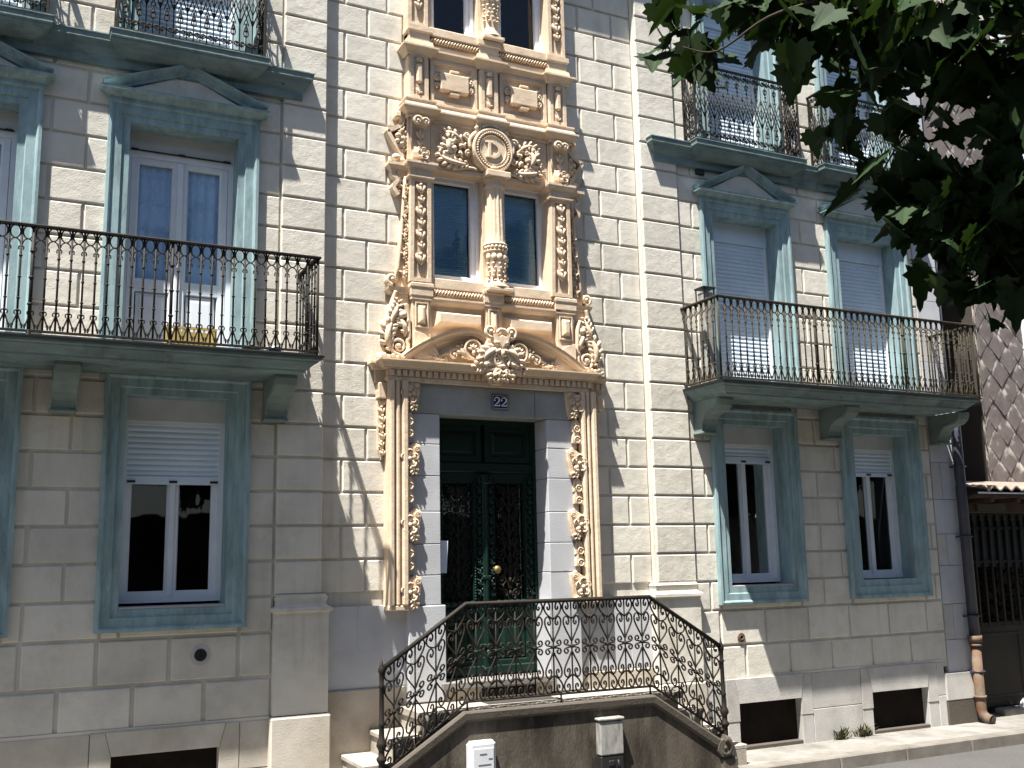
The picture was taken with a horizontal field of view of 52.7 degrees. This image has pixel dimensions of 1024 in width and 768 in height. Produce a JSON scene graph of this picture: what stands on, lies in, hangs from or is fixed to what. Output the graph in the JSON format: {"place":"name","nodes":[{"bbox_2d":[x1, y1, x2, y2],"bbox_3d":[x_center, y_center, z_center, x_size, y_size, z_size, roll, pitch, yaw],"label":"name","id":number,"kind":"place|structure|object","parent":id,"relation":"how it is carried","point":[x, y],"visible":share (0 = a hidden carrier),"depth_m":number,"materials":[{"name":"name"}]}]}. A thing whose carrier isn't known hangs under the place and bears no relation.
{"place":"outdoors","nodes":[
{"label":"outdoors","id":0,"kind":"place"},
{"bbox_2d":[739,704,1023,765],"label":"pavement","id":1,"kind":"structure","parent":0,"point":[850,744],"depth_m":11.82,"materials":[{"name":"beige concrete"}]},
{"bbox_2d":[0,0,981,767],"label":"townhouse","id":2,"kind":"structure","parent":1,"relation":"on","point":[544,216],"depth_m":10.57,"materials":[{"name":"beige stone"}]},
{"bbox_2d":[0,366,23,637],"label":"window","id":3,"kind":"structure","parent":2,"relation":"in","point":[11,378],"depth_m":8.54,"materials":[{"name":"blue paint"}]},
{"bbox_2d":[0,0,44,10],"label":"window","id":4,"kind":"structure","parent":2,"relation":"in","point":[13,3],"depth_m":9.24,"materials":[{"name":"blue paint"}]},
{"bbox_2d":[0,0,49,13],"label":"balcony railing","id":5,"kind":"object","parent":2,"relation":"on","point":[47,6],"visible":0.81,"depth_m":9.04,"materials":[{"name":"metal"}]},
{"bbox_2d":[0,41,55,332],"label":"window","id":6,"kind":"structure","parent":2,"relation":"in","point":[22,87],"depth_m":9.03,"materials":[{"name":"blue paint"}]},
{"bbox_2d":[0,220,321,354],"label":"balcony railing","id":7,"kind":"object","parent":2,"relation":"on","point":[304,273],"visible":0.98,"depth_m":8.70,"materials":[{"name":"metal"}]},
{"bbox_2d":[93,372,251,633],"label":"window","id":8,"kind":"structure","parent":2,"relation":"in","point":[172,546],"depth_m":9.33,"materials":[{"name":"blue paint"}]},
{"bbox_2d":[98,65,270,347],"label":"window","id":9,"kind":"structure","parent":2,"relation":"in","point":[182,157],"depth_m":9.73,"materials":[{"name":"blue paint"}]},
{"bbox_2d":[119,0,258,53],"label":"window","id":10,"kind":"structure","parent":2,"relation":"in","point":[128,15],"depth_m":10.10,"materials":[{"name":"blue paint"}]},
{"bbox_2d":[163,325,216,346],"bbox_3d":[-2.874,-0.368,9.223,0.430,0.242,0.217,4,-11,-26],"label":"plastic crate","id":11,"kind":"object","parent":2,"relation":"on","point":[193,333],"visible":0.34,"depth_m":9.20,"materials":[{"name":"yellow plastic"}]},
{"bbox_2d":[114,0,266,56],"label":"balcony railing","id":12,"kind":"object","parent":2,"relation":"on","point":[261,33],"visible":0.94,"depth_m":9.73,"materials":[{"name":"metal"}]},
{"bbox_2d":[440,541,447,572],"bbox_3d":[-0.681,1.707,10.212,0.102,0.320,0.007,2,-10,-18],"label":"paper notice","id":13,"kind":"object","parent":2,"relation":"attached to","point":[444,548],"visible":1,"depth_m":10.21,"materials":[{"name":"white paper"}]},
{"bbox_2d":[432,0,473,36],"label":"window","id":14,"kind":"structure","parent":2,"relation":"in","point":[456,16],"depth_m":12.01,"materials":[{"name":"glass"}]},
{"bbox_2d":[433,176,478,282],"bbox_3d":[-0.843,-1.555,11.364,0.660,1.295,1.040,4,-11,-26],"label":"window","id":15,"kind":"structure","parent":2,"relation":"in","point":[455,202],"depth_m":11.01,"materials":[{"name":"blue glass"}]},
{"bbox_2d":[438,418,538,677],"bbox_3d":[-0.292,1.689,10.683,1.240,2.700,0.209,4,-11,-26],"label":"door","id":16,"kind":"structure","parent":2,"relation":"in","point":[488,511],"depth_m":10.72,"materials":[{"name":"green paint"}]},
{"bbox_2d":[491,394,508,409],"bbox_3d":[-0.123,0.188,10.668,0.192,0.155,0.020,4,-11,-26],"label":"house number sign","id":17,"kind":"object","parent":2,"relation":"attached to","point":[499,402],"visible":1,"depth_m":10.66,"materials":[{"name":"blue ceramic"}]},
{"bbox_2d":[473,0,540,51],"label":"window","id":18,"kind":"structure","parent":2,"relation":"in","point":[519,25],"depth_m":12.41,"materials":[{"name":"white glass"}]},
{"bbox_2d":[503,187,541,289],"bbox_3d":[-0.104,-1.508,11.728,0.650,1.295,1.040,4,-11,-26],"label":"window","id":19,"kind":"structure","parent":2,"relation":"in","point":[522,208],"depth_m":11.38,"materials":[{"name":"blue glass"}]},
{"bbox_2d":[694,285,716,382],"bbox_3d":[2.225,-0.543,11.769,0.180,1.135,0.180,4,-11,-26],"label":"flue box","id":20,"kind":"object","parent":2,"relation":"on","point":[704,290],"visible":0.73,"depth_m":11.73,"materials":[{"name":"black"}]},
{"bbox_2d":[690,0,782,152],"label":"window","id":21,"kind":"structure","parent":2,"relation":"in","point":[763,65],"depth_m":13.13,"materials":[{"name":"blue paint"}]},
{"bbox_2d":[681,68,801,157],"bbox_3d":[2.826,-3.294,12.701,1.634,0.969,0.262,4,-11,-26],"label":"balcony railing","id":22,"kind":"object","parent":2,"relation":"on","point":[795,128],"visible":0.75,"depth_m":12.59,"materials":[{"name":"metal"}]},
{"bbox_2d":[692,166,800,383],"bbox_3d":[2.807,-1.239,12.538,1.510,2.875,0.455,4,-11,-26],"label":"window","id":23,"kind":"structure","parent":2,"relation":"in","point":[746,249],"depth_m":12.66,"materials":[{"name":"blue paint"}]},
{"bbox_2d":[710,408,808,604],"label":"window","id":24,"kind":"structure","parent":2,"relation":"in","point":[760,543],"depth_m":12.23,"materials":[{"name":"blue paint"}]},
{"bbox_2d":[680,294,980,397],"bbox_3d":[3.908,-0.340,12.447,4.067,0.958,0.726,4,-11,-26],"label":"balcony railing","id":25,"kind":"object","parent":2,"relation":"on","point":[958,331],"visible":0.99,"depth_m":12.02,"materials":[{"name":"metal"}]},
{"bbox_2d":[813,41,895,170],"bbox_3d":[4.500,-3.693,13.889,1.320,2.300,0.366,4,-11,-26],"label":"window","id":26,"kind":"structure","parent":2,"relation":"in","point":[824,78],"depth_m":13.91,"materials":[{"name":"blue paint"}]},
{"bbox_2d":[806,90,908,169],"bbox_3d":[4.603,-3.194,13.580,1.624,0.999,0.262,4,-11,-26],"label":"balcony railing","id":27,"kind":"object","parent":2,"relation":"on","point":[831,158],"visible":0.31,"depth_m":13.37,"materials":[{"name":"metal"}]},
{"bbox_2d":[817,189,917,390],"bbox_3d":[4.571,-1.126,13.407,1.530,2.875,0.455,4,-11,-26],"label":"window","id":28,"kind":"structure","parent":2,"relation":"in","point":[864,275],"depth_m":13.51,"materials":[{"name":"blue paint"}]},
{"bbox_2d":[838,416,933,598],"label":"window","id":29,"kind":"structure","parent":2,"relation":"in","point":[888,551],"depth_m":13.09,"materials":[{"name":"blue paint"}]},
{"bbox_2d":[920,98,995,723],"bbox_3d":[5.785,-0.426,13.775,0.218,9.527,0.474,0,-10,-9],"label":"drainpipe","id":30,"kind":"object","parent":2,"relation":"attached to","point":[974,637],"visible":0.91,"depth_m":13.18,"materials":[{"name":"brown metal"}]},
{"bbox_2d":[958,513,1023,707],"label":"entrance gate","id":31,"kind":"structure","parent":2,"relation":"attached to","point":[997,539],"depth_m":13.95,"materials":[{"name":"brown metal"}]},
{"bbox_2d":[341,685,746,767],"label":"entrance staircase","id":32,"kind":"structure","parent":1,"relation":"on","point":[660,730],"depth_m":9.66,"materials":[{"name":"stone"}]},
{"bbox_2d":[466,739,495,767],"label":"white meter box","id":33,"kind":"object","parent":32,"relation":"attached to","point":[480,753],"visible":1,"depth_m":9.14,"materials":[{"name":"plastic"}]},
{"bbox_2d":[482,696,555,704],"bbox_3d":[0.064,3.047,9.952,0.770,0.020,0.320,4,-11,-26],"label":"doormat","id":34,"kind":"object","parent":32,"relation":"on","point":[520,700],"visible":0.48,"depth_m":9.88,"materials":[{"name":"grey"}]},
{"bbox_2d":[376,595,728,767],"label":"stair railing","id":35,"kind":"object","parent":32,"relation":"on","point":[381,758],"visible":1,"depth_m":9.72,"materials":[{"name":"metal"}]},
{"bbox_2d":[595,715,623,767],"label":"grey meter box","id":36,"kind":"object","parent":32,"relation":"attached to","point":[609,741],"visible":1,"depth_m":9.74,"materials":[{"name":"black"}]},
{"bbox_2d":[831,726,854,739],"bbox_3d":[3.792,4.029,11.966,0.353,0.159,0.198,2,-10,-15],"label":"weed tuft","id":37,"kind":"object","parent":1,"relation":"on","point":[842,734],"visible":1,"depth_m":11.94,"materials":[{"name":"green plant"}]},
{"bbox_2d":[853,723,876,736],"bbox_3d":[4.119,4.040,12.128,0.357,0.180,0.260,4,-11,-26],"label":"weed tuft","id":38,"kind":"object","parent":1,"relation":"on","point":[862,731],"visible":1,"depth_m":12.08,"materials":[{"name":"green plant"}]},
{"bbox_2d":[995,705,1023,715],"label":"threshold","id":39,"kind":"object","parent":1,"relation":"on","point":[1011,710],"visible":1,"depth_m":13.48,"materials":[{"name":"concrete"}]},
{"bbox_2d":[857,744,1023,767],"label":"road","id":40,"kind":"structure","parent":0,"point":[1012,756],"depth_m":11.22,"materials":[{"name":"grey asphalt"}]},
{"bbox_2d":[633,0,1023,333],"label":"plane tree","id":41,"kind":"object","parent":40,"relation":"on","point":[954,218],"visible":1,"depth_m":4.36,"materials":[{"name":"green plant"}]},
{"bbox_2d":[738,729,1023,767],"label":"kerb","id":42,"kind":"structure","parent":40,"relation":"on","point":[882,755],"depth_m":11.33,"materials":[{"name":"concrete"}]},
{"bbox_2d":[922,0,1023,623],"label":"neighbouring house","id":43,"kind":"structure","parent":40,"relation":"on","point":[992,430],"depth_m":17.21,"materials":[{"name":"grey"}]},
{"bbox_2d":[955,481,1023,512],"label":"tiled canopy","id":44,"kind":"object","parent":43,"relation":"attached to","point":[999,502],"visible":0.61,"depth_m":13.80,"materials":[{"name":"ceramic"}]},
{"bbox_2d":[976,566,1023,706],"bbox_3d":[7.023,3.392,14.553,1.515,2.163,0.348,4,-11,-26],"label":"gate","id":45,"kind":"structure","parent":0,"point":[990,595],"depth_m":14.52,"materials":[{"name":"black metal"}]}
]}

